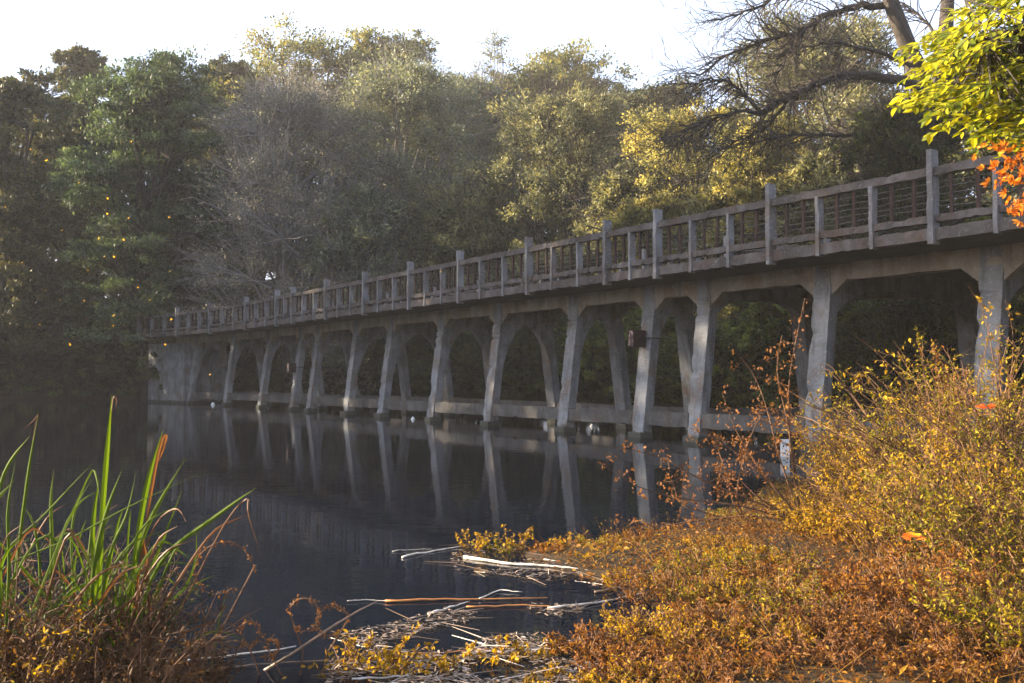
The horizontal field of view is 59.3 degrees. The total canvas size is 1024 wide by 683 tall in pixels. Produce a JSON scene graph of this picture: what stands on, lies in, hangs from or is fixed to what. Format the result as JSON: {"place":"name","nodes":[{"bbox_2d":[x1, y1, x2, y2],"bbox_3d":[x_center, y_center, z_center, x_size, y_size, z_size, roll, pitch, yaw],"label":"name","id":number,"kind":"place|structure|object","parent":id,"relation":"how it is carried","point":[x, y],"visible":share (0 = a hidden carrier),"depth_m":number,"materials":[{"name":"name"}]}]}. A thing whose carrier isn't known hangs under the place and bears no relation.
{"place":"outdoors","nodes":[
{"label":"outdoors","id":0,"kind":"place"},
{"bbox_2d":[0,400,1023,682],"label":"water","id":1,"kind":"structure","parent":0,"point":[342,508],"depth_m":11.39,"materials":[{"name":"black liquid"}]},
{"bbox_2d":[335,622,431,677],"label":"water plant","id":2,"kind":"object","parent":1,"relation":"in","point":[399,647],"visible":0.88,"depth_m":4.87,"materials":[{"name":"yellow plant"}]},
{"bbox_2d":[294,543,693,682],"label":"floating litter","id":3,"kind":"object","parent":1,"relation":"on","point":[428,678],"visible":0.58,"depth_m":5.20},
{"bbox_2d":[0,374,1023,682],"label":"ground","id":4,"kind":"structure","parent":0,"point":[598,570],"depth_m":7.53,"materials":[{"name":"brown soil"}]},
{"bbox_2d":[5,300,87,380],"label":"bank shrub","id":5,"kind":"object","parent":4,"relation":"on","point":[52,326],"visible":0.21,"depth_m":62.63,"materials":[{"name":"green plant"}]},
{"bbox_2d":[0,65,103,396],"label":"deciduous tree","id":6,"kind":"object","parent":4,"relation":"on","point":[23,100],"visible":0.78,"depth_m":62.15,"materials":[{"name":"green plant"}]},
{"bbox_2d":[2,464,109,654],"bbox_3d":[-2.441,1.164,4.260,1.210,1.160,0.294,0,-2,7],"label":"reed plant","id":7,"kind":"object","parent":4,"relation":"on","point":[33,544],"visible":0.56,"depth_m":4.25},
{"bbox_2d":[0,599,112,682],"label":"weed","id":8,"kind":"object","parent":4,"relation":"on","point":[56,666],"visible":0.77,"depth_m":3.78,"materials":[{"name":"brown plant"}]},
{"bbox_2d":[0,462,131,682],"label":"reed plant","id":9,"kind":"object","parent":4,"relation":"on","point":[7,554],"visible":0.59,"depth_m":4.05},
{"bbox_2d":[0,156,141,388],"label":"deciduous tree","id":10,"kind":"object","parent":4,"relation":"on","point":[30,185],"visible":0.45,"depth_m":63.35,"materials":[{"name":"green plant"}]},
{"bbox_2d":[2,472,158,675],"bbox_3d":[-2.298,1.198,4.318,1.206,1.139,0.360,0,-2,-6],"label":"reed plant","id":11,"kind":"object","parent":4,"relation":"on","point":[55,558],"visible":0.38,"depth_m":4.37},
{"bbox_2d":[36,42,127,305],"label":"deciduous tree","id":12,"kind":"object","parent":4,"relation":"on","point":[77,60],"visible":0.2,"depth_m":68.71,"materials":[{"name":"green plant"}]},
{"bbox_2d":[0,471,171,681],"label":"reed plant","id":13,"kind":"object","parent":4,"relation":"on","point":[94,557],"visible":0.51,"depth_m":4.36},
{"bbox_2d":[0,512,179,679],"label":"weed","id":14,"kind":"object","parent":4,"relation":"on","point":[16,592],"visible":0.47,"depth_m":4.16,"materials":[{"name":"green plant"}]},
{"bbox_2d":[0,526,180,682],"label":"weed","id":15,"kind":"object","parent":4,"relation":"on","point":[9,647],"visible":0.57,"depth_m":3.90,"materials":[{"name":"brown plant"}]},
{"bbox_2d":[2,504,187,678],"bbox_3d":[-2.326,1.391,4.639,1.215,0.989,1.268,0,-2,0],"label":"weed","id":16,"kind":"object","parent":4,"relation":"on","point":[35,576],"visible":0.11,"depth_m":4.83,"materials":[{"name":"brown plant"}]},
{"bbox_2d":[19,458,185,681],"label":"reed plant","id":17,"kind":"object","parent":4,"relation":"on","point":[147,526],"visible":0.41,"depth_m":4.45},
{"bbox_2d":[12,396,195,669],"bbox_3d":[-2.108,1.021,4.451,1.158,1.519,0.427,0,-2,0],"label":"reed plant","id":18,"kind":"object","parent":4,"relation":"on","point":[100,563],"visible":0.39,"depth_m":4.38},
{"bbox_2d":[2,559,211,679],"bbox_3d":[-2.048,1.499,4.607,1.055,0.808,1.032,0,-2,0],"label":"weed","id":19,"kind":"object","parent":4,"relation":"on","point":[180,622],"visible":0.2,"depth_m":4.50,"materials":[{"name":"brown plant"}]},
{"bbox_2d":[0,610,222,682],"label":"weed","id":20,"kind":"object","parent":4,"relation":"on","point":[166,673],"visible":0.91,"depth_m":3.90,"materials":[{"name":"brown plant"}]},
{"bbox_2d":[0,547,259,682],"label":"weed","id":21,"kind":"object","parent":4,"relation":"on","point":[123,661],"visible":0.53,"depth_m":4.16,"materials":[{"name":"brown plant"}]},
{"bbox_2d":[26,431,245,679],"bbox_3d":[-1.906,1.118,4.476,1.149,1.349,0.365,0,-2,3],"label":"reed plant","id":22,"kind":"object","parent":4,"relation":"on","point":[132,589],"visible":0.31,"depth_m":4.48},
{"bbox_2d":[95,122,190,319],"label":"deciduous tree","id":23,"kind":"object","parent":4,"relation":"on","point":[124,192],"visible":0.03,"depth_m":79.02,"materials":[{"name":"green plant"}]},
{"bbox_2d":[36,44,257,401],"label":"deciduous tree","id":24,"kind":"object","parent":4,"relation":"on","point":[153,107],"visible":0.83,"depth_m":57.74,"materials":[{"name":"green plant"}]},
{"bbox_2d":[42,581,257,682],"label":"weed","id":25,"kind":"object","parent":4,"relation":"on","point":[196,655],"visible":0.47,"depth_m":4.26,"materials":[{"name":"brown plant"}]},
{"bbox_2d":[47,488,261,681],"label":"reed plant","id":26,"kind":"object","parent":4,"relation":"on","point":[185,537],"visible":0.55,"depth_m":4.44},
{"bbox_2d":[121,631,245,682],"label":"weed","id":27,"kind":"object","parent":4,"relation":"on","point":[215,676],"visible":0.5,"depth_m":4.46,"materials":[{"name":"brown plant"}]},
{"bbox_2d":[142,187,259,330],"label":"deciduous tree","id":28,"kind":"object","parent":4,"relation":"on","point":[180,194],"visible":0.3,"depth_m":60.53,"materials":[{"name":"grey plant"}]},
{"bbox_2d":[180,49,275,311],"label":"deciduous tree","id":29,"kind":"object","parent":4,"relation":"on","point":[227,69],"visible":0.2,"depth_m":71.30,"materials":[{"name":"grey plant"}]},
{"bbox_2d":[235,347,310,391],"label":"bank shrub","id":30,"kind":"object","parent":4,"relation":"on","point":[276,377],"visible":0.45,"depth_m":57.27,"materials":[{"name":"green plant"}]},
{"bbox_2d":[160,39,419,394],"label":"willow tree","id":31,"kind":"object","parent":4,"relation":"on","point":[270,180],"visible":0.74,"depth_m":56.74,"materials":[{"name":"grey plant"}]},
{"bbox_2d":[194,5,394,306],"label":"deciduous tree","id":32,"kind":"object","parent":4,"relation":"on","point":[310,49],"visible":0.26,"depth_m":73.17,"materials":[{"name":"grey plant"}]},
{"bbox_2d":[281,169,435,394],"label":"willow tree","id":33,"kind":"object","parent":4,"relation":"on","point":[372,206],"visible":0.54,"depth_m":55.79,"materials":[{"name":"green plant"}]},
{"bbox_2d":[310,22,441,256],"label":"deciduous tree","id":34,"kind":"object","parent":4,"relation":"on","point":[366,36],"visible":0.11,"depth_m":75.49,"materials":[{"name":"green plant"}]},
{"bbox_2d":[363,337,431,395],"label":"bank shrub","id":35,"kind":"object","parent":4,"relation":"on","point":[380,343],"visible":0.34,"depth_m":54.61,"materials":[{"name":"green plant"}]},
{"bbox_2d":[297,24,529,310],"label":"willow tree","id":36,"kind":"object","parent":4,"relation":"on","point":[410,93],"visible":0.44,"depth_m":59.96,"materials":[{"name":"green plant"}]},
{"bbox_2d":[411,332,484,397],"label":"bank shrub","id":37,"kind":"object","parent":4,"relation":"on","point":[458,358],"visible":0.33,"depth_m":49.86,"materials":[{"name":"green plant"}]},
{"bbox_2d":[378,168,552,383],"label":"willow tree","id":38,"kind":"object","parent":4,"relation":"on","point":[455,208],"visible":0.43,"depth_m":55.09,"materials":[{"name":"green plant"}]},
{"bbox_2d":[407,54,543,280],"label":"willow tree","id":39,"kind":"object","parent":4,"relation":"on","point":[491,86],"visible":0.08,"depth_m":66.69,"materials":[{"name":"green plant"}]},
{"bbox_2d":[467,28,519,174],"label":"deciduous tree","id":40,"kind":"object","parent":4,"relation":"on","point":[497,53],"visible":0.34,"depth_m":80.89,"materials":[{"name":"green plant"}]},
{"bbox_2d":[456,338,538,398],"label":"bank shrub","id":41,"kind":"object","parent":4,"relation":"on","point":[474,366],"visible":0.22,"depth_m":47.78,"materials":[{"name":"green plant"}]},
{"bbox_2d":[11,473,1023,682],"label":"dry undergrowth","id":42,"kind":"object","parent":4,"relation":"on","point":[732,528],"visible":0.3,"depth_m":6.32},
{"bbox_2d":[502,318,566,399],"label":"bank shrub","id":43,"kind":"object","parent":4,"relation":"on","point":[525,337],"visible":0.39,"depth_m":45.28,"materials":[{"name":"green plant"}]},
{"bbox_2d":[450,53,642,330],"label":"willow tree","id":44,"kind":"object","parent":4,"relation":"on","point":[567,123],"visible":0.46,"depth_m":51.90,"materials":[{"name":"green plant"}]},
{"bbox_2d":[523,343,598,403],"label":"bank shrub","id":45,"kind":"object","parent":4,"relation":"on","point":[586,397],"visible":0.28,"depth_m":42.38,"materials":[{"name":"green plant"}]},
{"bbox_2d":[498,35,646,275],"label":"deciduous tree","id":46,"kind":"object","parent":4,"relation":"on","point":[560,61],"visible":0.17,"depth_m":73.88,"materials":[{"name":"green plant"}]},
{"bbox_2d":[136,149,1023,462],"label":"bridge","id":47,"kind":"structure","parent":4,"relation":"on","point":[826,277],"depth_m":24.46,"materials":[{"name":"concrete"}]},
{"bbox_2d":[542,618,626,659],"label":"russet plant","id":48,"kind":"object","parent":4,"relation":"on","point":[555,649],"visible":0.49,"depth_m":5.21,"materials":[{"name":"orange plant"}]},
{"bbox_2d":[564,622,649,665],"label":"russet plant","id":49,"kind":"object","parent":4,"relation":"on","point":[587,639],"visible":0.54,"depth_m":5.19,"materials":[{"name":"orange plant"}]},
{"bbox_2d":[554,308,663,404],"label":"bank shrub","id":50,"kind":"object","parent":4,"relation":"on","point":[599,367],"visible":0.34,"depth_m":40.07,"materials":[{"name":"green plant"}]},
{"bbox_2d":[570,642,667,681],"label":"russet plant","id":51,"kind":"object","parent":4,"relation":"on","point":[632,655],"visible":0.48,"depth_m":4.82,"materials":[{"name":"orange plant"}]},
{"bbox_2d":[559,141,693,321],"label":"willow tree","id":52,"kind":"object","parent":4,"relation":"on","point":[600,202],"visible":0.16,"depth_m":46.00,"materials":[{"name":"green plant"}]},
{"bbox_2d":[587,654,690,682],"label":"russet plant","id":53,"kind":"object","parent":4,"relation":"on","point":[597,677],"visible":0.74,"depth_m":4.59,"materials":[{"name":"orange plant"}]},
{"bbox_2d":[590,185,688,381],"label":"willow tree","id":54,"kind":"object","parent":4,"relation":"on","point":[634,214],"visible":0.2,"depth_m":43.05,"materials":[{"name":"green plant"}]},
{"bbox_2d":[592,600,695,636],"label":"russet plant","id":55,"kind":"object","parent":4,"relation":"on","point":[610,617],"visible":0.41,"depth_m":5.68,"materials":[{"name":"orange plant"}]},
{"bbox_2d":[597,74,710,198],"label":"deciduous tree","id":56,"kind":"object","parent":4,"relation":"on","point":[645,95],"visible":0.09,"depth_m":61.88,"materials":[{"name":"green plant"}]},
{"bbox_2d":[599,557,716,606],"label":"russet plant","id":57,"kind":"object","parent":4,"relation":"on","point":[628,592],"visible":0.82,"depth_m":6.43,"materials":[{"name":"orange plant"}]},
{"bbox_2d":[607,605,715,652],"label":"russet plant","id":58,"kind":"object","parent":4,"relation":"on","point":[644,634],"visible":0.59,"depth_m":5.28,"materials":[{"name":"orange plant"}]},
{"bbox_2d":[583,77,761,264],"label":"willow tree","id":59,"kind":"object","parent":4,"relation":"on","point":[674,186],"visible":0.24,"depth_m":45.04,"materials":[{"name":"yellow plant"}]},
{"bbox_2d":[626,314,718,404],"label":"bank shrub","id":60,"kind":"object","parent":4,"relation":"on","point":[669,326],"visible":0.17,"depth_m":37.86,"materials":[{"name":"green plant"}]},
{"bbox_2d":[641,628,736,666],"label":"russet plant","id":61,"kind":"object","parent":4,"relation":"on","point":[667,649],"visible":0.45,"depth_m":4.98,"materials":[{"name":"orange plant"}]},
{"bbox_2d":[651,544,738,584],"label":"russet plant","id":62,"kind":"object","parent":4,"relation":"on","point":[711,561],"visible":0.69,"depth_m":6.99,"materials":[{"name":"orange plant"}]},
{"bbox_2d":[656,654,740,682],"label":"russet plant","id":63,"kind":"object","parent":4,"relation":"on","point":[727,674],"visible":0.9,"depth_m":4.46,"materials":[{"name":"orange plant"}]},
{"bbox_2d":[661,572,738,607],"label":"russet plant","id":64,"kind":"object","parent":4,"relation":"on","point":[683,594],"visible":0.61,"depth_m":6.22,"materials":[{"name":"orange plant"}]},
{"bbox_2d":[599,299,808,529],"bbox_3d":[2.013,0.780,9.489,2.464,2.519,0.645,0,-2,-10],"label":"dry sapling","id":65,"kind":"object","parent":4,"relation":"on","point":[777,439],"visible":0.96,"depth_m":9.53,"materials":[{"name":"orange plant"}]},
{"bbox_2d":[656,310,773,407],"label":"bank shrub","id":66,"kind":"object","parent":4,"relation":"on","point":[719,378],"visible":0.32,"depth_m":34.63,"materials":[{"name":"green plant"}]},
{"bbox_2d":[651,171,781,387],"bbox_3d":[9.640,-2.692,40.042,7.358,10.460,7.393,2,-3,-38],"label":"willow tree","id":67,"kind":"object","parent":4,"relation":"on","point":[693,208],"visible":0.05,"depth_m":39.34,"materials":[{"name":"green plant"}]},
{"bbox_2d":[657,402,778,520],"bbox_3d":[2.309,1.349,10.010,1.382,1.357,0.390,0,-2,0],"label":"dry sapling","id":68,"kind":"object","parent":4,"relation":"on","point":[741,460],"visible":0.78,"depth_m":9.96,"materials":[{"name":"orange plant"}]},
{"bbox_2d":[665,594,777,637],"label":"russet plant","id":69,"kind":"object","parent":4,"relation":"on","point":[736,608],"visible":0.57,"depth_m":5.58,"materials":[{"name":"orange plant"}]},
{"bbox_2d":[694,561,794,599],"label":"russet plant","id":70,"kind":"object","parent":4,"relation":"on","point":[741,582],"visible":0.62,"depth_m":6.36,"materials":[{"name":"orange plant"}]},
{"bbox_2d":[704,646,794,679],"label":"russet plant","id":71,"kind":"object","parent":4,"relation":"on","point":[766,676],"visible":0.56,"depth_m":4.70,"materials":[{"name":"orange plant"}]},
{"bbox_2d":[716,551,796,584],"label":"russet plant","id":72,"kind":"object","parent":4,"relation":"on","point":[788,572],"visible":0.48,"depth_m":6.73,"materials":[{"name":"orange plant"}]},
{"bbox_2d":[673,89,843,388],"bbox_3d":[10.953,-4.076,38.521,8.147,13.011,7.816,-2,-3,39],"label":"willow tree","id":73,"kind":"object","parent":4,"relation":"on","point":[744,192],"visible":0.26,"depth_m":37.41,"materials":[{"name":"green plant"}]},
{"bbox_2d":[712,603,816,649],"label":"russet plant","id":74,"kind":"object","parent":4,"relation":"on","point":[743,634],"visible":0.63,"depth_m":5.23,"materials":[{"name":"orange plant"}]},
{"bbox_2d":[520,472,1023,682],"bbox_3d":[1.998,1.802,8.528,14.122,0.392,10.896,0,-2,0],"label":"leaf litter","id":75,"kind":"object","parent":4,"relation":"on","point":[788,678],"visible":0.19,"depth_m":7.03,"materials":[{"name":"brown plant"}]},
{"bbox_2d":[726,538,818,573],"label":"russet plant","id":76,"kind":"object","parent":4,"relation":"on","point":[749,552],"visible":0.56,"depth_m":7.10,"materials":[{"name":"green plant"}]},
{"bbox_2d":[730,567,843,621],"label":"russet plant","id":77,"kind":"object","parent":4,"relation":"on","point":[772,603],"visible":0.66,"depth_m":5.79,"materials":[{"name":"orange plant"}]},
{"bbox_2d":[715,302,866,407],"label":"bank shrub","id":78,"kind":"object","parent":4,"relation":"on","point":[755,316],"visible":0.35,"depth_m":32.54,"materials":[{"name":"green plant"}]},
{"bbox_2d":[751,620,853,664],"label":"russet plant","id":79,"kind":"object","parent":4,"relation":"on","point":[793,648],"visible":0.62,"depth_m":4.89,"materials":[{"name":"orange plant"}]},
{"bbox_2d":[610,0,1006,400],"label":"bare tree","id":80,"kind":"object","parent":4,"relation":"on","point":[899,24],"visible":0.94,"depth_m":28.15,"materials":[{"name":"grey plant"}]},
{"bbox_2d":[700,0,932,232],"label":"willow tree","id":81,"kind":"object","parent":4,"relation":"on","point":[874,41],"visible":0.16,"depth_m":41.56,"materials":[{"name":"green plant"}]},
{"bbox_2d":[770,572,880,607],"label":"golden shrub","id":82,"kind":"object","parent":4,"relation":"on","point":[824,584],"visible":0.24,"depth_m":6.12,"materials":[{"name":"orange plant"}]},
{"bbox_2d":[778,591,886,636],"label":"russet plant","id":83,"kind":"object","parent":4,"relation":"on","point":[796,608],"visible":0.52,"depth_m":5.37,"materials":[{"name":"orange plant"}]},
{"bbox_2d":[745,117,920,383],"bbox_3d":[12.691,-3.390,36.099,7.173,11.284,7.552,0,-2,0],"label":"willow tree","id":84,"kind":"object","parent":4,"relation":"on","point":[807,167],"visible":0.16,"depth_m":35.26,"materials":[{"name":"green plant"}]},
{"bbox_2d":[770,495,899,540],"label":"golden shrub","id":85,"kind":"object","parent":4,"relation":"on","point":[796,519],"visible":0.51,"depth_m":8.41,"materials":[{"name":"yellow plant"}]},
{"bbox_2d":[797,627,907,672],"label":"russet plant","id":86,"kind":"object","parent":4,"relation":"on","point":[841,654],"visible":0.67,"depth_m":4.83,"materials":[{"name":"orange plant"}]},
{"bbox_2d":[808,582,917,640],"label":"russet plant","id":87,"kind":"object","parent":4,"relation":"on","point":[831,614],"visible":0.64,"depth_m":5.30,"materials":[{"name":"orange plant"}]},
{"bbox_2d":[831,330,904,408],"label":"bank shrub","id":88,"kind":"object","parent":4,"relation":"on","point":[842,369],"visible":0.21,"depth_m":29.75,"materials":[{"name":"green plant"}]},
{"bbox_2d":[758,373,1018,503],"bbox_3d":[4.372,1.219,10.935,2.955,1.687,2.639,1,-3,-26],"label":"golden shrub","id":89,"kind":"object","parent":4,"relation":"on","point":[846,447],"visible":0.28,"depth_m":10.70,"materials":[{"name":"yellow plant"}]},
{"bbox_2d":[771,424,1023,560],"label":"golden shrub","id":90,"kind":"object","parent":4,"relation":"on","point":[857,521],"visible":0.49,"depth_m":7.42,"materials":[{"name":"yellow plant"}]},
{"bbox_2d":[806,77,992,408],"bbox_3d":[12.557,-2.727,28.710,6.498,11.423,6.265,0,-2,0],"label":"deciduous tree","id":91,"kind":"object","parent":4,"relation":"on","point":[900,152],"visible":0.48,"depth_m":27.86,"materials":[{"name":"green plant"}]},
{"bbox_2d":[781,316,1023,521],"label":"golden shrub","id":92,"kind":"object","parent":4,"relation":"on","point":[879,423],"visible":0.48,"depth_m":9.04,"materials":[{"name":"yellow plant"}]},
{"bbox_2d":[845,607,964,664],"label":"russet plant","id":93,"kind":"object","parent":4,"relation":"on","point":[913,636],"visible":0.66,"depth_m":4.94,"materials":[{"name":"orange plant"}]},
{"bbox_2d":[821,529,1015,625],"bbox_3d":[2.563,1.521,5.644,1.168,0.564,1.124,-2,-3,43],"label":"golden shrub","id":94,"kind":"object","parent":4,"relation":"on","point":[944,559],"visible":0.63,"depth_m":5.62,"materials":[{"name":"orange plant"}]},
{"bbox_2d":[836,427,1023,592],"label":"golden shrub","id":95,"kind":"object","parent":4,"relation":"on","point":[978,548],"visible":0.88,"depth_m":6.39,"materials":[{"name":"yellow plant"}]},
{"bbox_2d":[841,340,1023,537],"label":"golden shrub","id":96,"kind":"object","parent":4,"relation":"on","point":[986,438],"visible":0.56,"depth_m":8.17,"materials":[{"name":"yellow plant"}]},
{"bbox_2d":[843,286,1023,530],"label":"slender sapling","id":97,"kind":"object","parent":4,"relation":"on","point":[946,366],"visible":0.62,"depth_m":8.59,"materials":[{"name":"brown plant"}]},
{"bbox_2d":[879,643,993,682],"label":"russet plant","id":98,"kind":"object","parent":4,"relation":"on","point":[936,675],"visible":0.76,"depth_m":4.47,"materials":[{"name":"orange plant"}]},
{"bbox_2d":[879,307,1023,409],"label":"bank shrub","id":99,"kind":"object","parent":4,"relation":"on","point":[946,333],"visible":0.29,"depth_m":27.34,"materials":[{"name":"green plant"}]},
{"bbox_2d":[885,584,1023,649],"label":"russet plant","id":100,"kind":"object","parent":4,"relation":"on","point":[937,624],"visible":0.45,"depth_m":5.05,"materials":[{"name":"orange plant"}]},
{"bbox_2d":[886,0,1023,228],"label":"autumn tree","id":101,"kind":"object","parent":4,"relation":"on","point":[957,55],"visible":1,"depth_m":4.94,"materials":[{"name":"yellow plant"}]},
{"bbox_2d":[899,554,1023,655],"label":"golden shrub","id":102,"kind":"object","parent":4,"relation":"on","point":[963,608],"visible":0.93,"depth_m":4.89,"materials":[{"name":"yellow plant"}]},
{"bbox_2d":[902,36,1023,220],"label":"deciduous tree","id":103,"kind":"object","parent":4,"relation":"on","point":[965,155],"visible":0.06,"depth_m":32.08,"materials":[{"name":"green plant"}]},
{"bbox_2d":[917,624,1023,679],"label":"russet plant","id":104,"kind":"object","parent":4,"relation":"on","point":[1006,664],"visible":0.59,"depth_m":4.61,"materials":[{"name":"orange plant"}]},
{"bbox_2d":[1005,293,1023,410],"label":"bank shrub","id":105,"kind":"object","parent":4,"relation":"on","point":[1017,326],"visible":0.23,"depth_m":25.89,"materials":[{"name":"green plant"}]},
{"bbox_2d":[0,0,1023,299],"label":"sky","id":106,"kind":"structure","parent":0,"point":[30,30],"materials":[{"name":"white"}]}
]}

